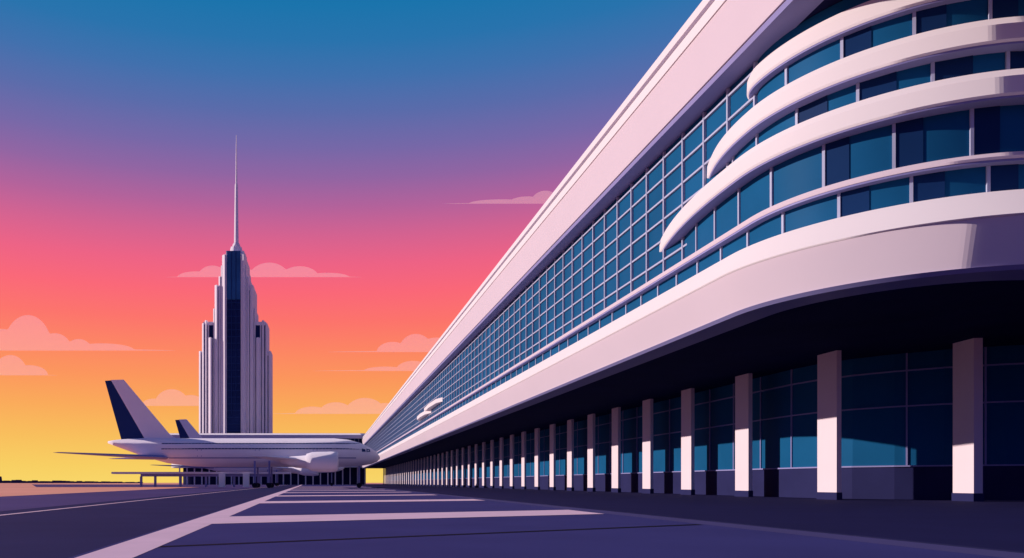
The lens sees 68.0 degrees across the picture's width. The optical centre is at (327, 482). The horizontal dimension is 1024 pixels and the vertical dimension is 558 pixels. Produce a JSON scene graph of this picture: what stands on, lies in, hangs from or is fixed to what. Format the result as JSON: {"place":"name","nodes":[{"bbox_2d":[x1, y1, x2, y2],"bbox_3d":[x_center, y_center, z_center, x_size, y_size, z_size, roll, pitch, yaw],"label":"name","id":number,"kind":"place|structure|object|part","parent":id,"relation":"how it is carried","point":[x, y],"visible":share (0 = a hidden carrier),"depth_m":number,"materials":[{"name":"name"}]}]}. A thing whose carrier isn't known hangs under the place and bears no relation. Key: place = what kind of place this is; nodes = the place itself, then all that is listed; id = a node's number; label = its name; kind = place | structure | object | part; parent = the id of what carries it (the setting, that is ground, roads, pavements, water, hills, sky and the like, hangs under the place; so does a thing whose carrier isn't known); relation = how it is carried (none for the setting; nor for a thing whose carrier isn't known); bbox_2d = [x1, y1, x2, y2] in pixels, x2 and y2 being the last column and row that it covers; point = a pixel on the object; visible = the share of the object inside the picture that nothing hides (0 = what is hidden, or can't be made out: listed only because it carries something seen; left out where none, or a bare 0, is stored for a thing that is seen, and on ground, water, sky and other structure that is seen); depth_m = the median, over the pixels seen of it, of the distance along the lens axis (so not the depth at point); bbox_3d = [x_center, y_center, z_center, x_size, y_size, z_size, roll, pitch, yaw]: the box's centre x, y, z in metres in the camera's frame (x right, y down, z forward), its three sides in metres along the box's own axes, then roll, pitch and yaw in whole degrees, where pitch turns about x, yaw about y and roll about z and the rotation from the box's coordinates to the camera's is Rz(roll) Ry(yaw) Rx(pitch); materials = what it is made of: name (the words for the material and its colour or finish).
{"place":"outdoors","nodes":[
{"label":"outdoors","id":0,"kind":"place"},
{"bbox_2d":[0,487,252,510],"bbox_3d":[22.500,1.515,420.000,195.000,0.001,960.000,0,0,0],"label":"purple verge ground","id":1,"kind":"structure","parent":0,"point":[7,503],"depth_m":79.69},
{"bbox_2d":[0,485,298,557],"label":"road","id":2,"kind":"structure","parent":0,"point":[59,532],"depth_m":28.84,"materials":[{"name":"purple asphalt"}]},
{"bbox_2d":[52,380,379,487],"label":"airplane","id":3,"kind":"object","parent":2,"relation":"on","point":[144,434],"visible":1,"depth_m":202.12,"materials":[{"name":"metal"}]},
{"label":"cabin windows","id":4,"kind":"part","parent":3,"relation":"part of","materials":[{"name":"black glass"}]},
{"bbox_2d":[0,485,601,557],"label":"road markings","id":5,"kind":"object","parent":2,"relation":"on","point":[133,548],"visible":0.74,"depth_m":31.86,"materials":[{"name":"paint"}]},
{"bbox_2d":[32,484,274,486],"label":"airfield apron","id":6,"kind":"object","parent":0,"point":[103,485],"visible":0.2,"depth_m":388.10,"materials":[{"name":"grey concrete"}]},
{"bbox_2d":[111,472,290,486],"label":"elevated walkway","id":7,"kind":"structure","parent":6,"relation":"on","point":[246,476],"depth_m":256.00,"materials":[{"name":"grey concrete"}]},
{"bbox_2d":[199,135,272,432],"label":"art deco skyscraper","id":8,"kind":"structure","parent":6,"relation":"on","point":[235,375],"depth_m":622.72,"materials":[{"name":"stone"}]},
{"bbox_2d":[157,419,343,485],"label":"airplane","id":9,"kind":"object","parent":6,"relation":"on","point":[185,427],"visible":0.41,"depth_m":330.56,"materials":[{"name":"metal"}]},
{"bbox_2d":[179,467,365,484],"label":"undercroft columns","id":10,"kind":"structure","parent":6,"relation":"on","point":[290,478],"depth_m":549.00,"materials":[{"name":"grey concrete"}]},
{"bbox_2d":[183,468,363,484],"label":"undercroft","id":11,"kind":"object","parent":6,"relation":"on","point":[294,478],"visible":0.34,"depth_m":556.00,"materials":[{"name":"black"}]},
{"bbox_2d":[171,464,361,467],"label":"white band","id":12,"kind":"object","parent":11,"relation":"on","point":[344,467],"visible":0.11,"depth_m":551.18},
{"bbox_2d":[347,439,362,443],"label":"window strip","id":13,"kind":"object","parent":12,"relation":"on","point":[358,440],"depth_m":547.27,"materials":[{"name":"black glass"}]},
{"bbox_2d":[172,435,363,438],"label":"roof","id":14,"kind":"structure","parent":13,"relation":"on","point":[288,436],"depth_m":543.00,"materials":[{"name":"grey metal"}]},
{"bbox_2d":[169,433,365,434],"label":"roof cap","id":15,"kind":"object","parent":14,"relation":"on","point":[276,433],"visible":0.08,"depth_m":545.90,"materials":[{"name":"white metal"}]},
{"bbox_2d":[0,483,382,496],"bbox_3d":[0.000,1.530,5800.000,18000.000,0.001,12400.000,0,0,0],"label":"ground","id":16,"kind":"structure","parent":0,"point":[14,489],"depth_m":191.00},
{"bbox_2d":[0,476,139,482],"bbox_3d":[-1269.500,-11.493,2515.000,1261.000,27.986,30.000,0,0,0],"label":"distant treeline","id":17,"kind":"object","parent":16,"relation":"on","point":[32,481],"visible":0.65,"depth_m":2501.94,"materials":[{"name":"black plant"}]},
{"bbox_2d":[0,0,701,482],"label":"sky","id":18,"kind":"structure","parent":0,"point":[391,154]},
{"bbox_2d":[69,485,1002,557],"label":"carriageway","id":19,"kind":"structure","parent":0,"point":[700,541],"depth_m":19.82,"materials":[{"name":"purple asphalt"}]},
{"bbox_2d":[159,524,700,546],"bbox_3d":[4.581,1.489,21.341,19.958,0.001,0.442,0,0,-28],"label":"expansion joint","id":20,"kind":"object","parent":19,"relation":"on","point":[427,535],"visible":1,"depth_m":20.50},
{"bbox_2d":[345,484,1023,551],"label":"forecourt pavement","id":21,"kind":"structure","parent":0,"point":[994,524],"depth_m":34.82,"materials":[{"name":"purple concrete"}]},
{"bbox_2d":[353,485,1023,557],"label":"kerb","id":22,"kind":"structure","parent":21,"relation":"on","point":[962,549],"depth_m":20.00,"materials":[{"name":"concrete"}]},
{"bbox_2d":[361,0,1023,501],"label":"airport terminal","id":23,"kind":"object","parent":21,"relation":"on","point":[769,248],"visible":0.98,"depth_m":56.09,"materials":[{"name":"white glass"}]}
]}

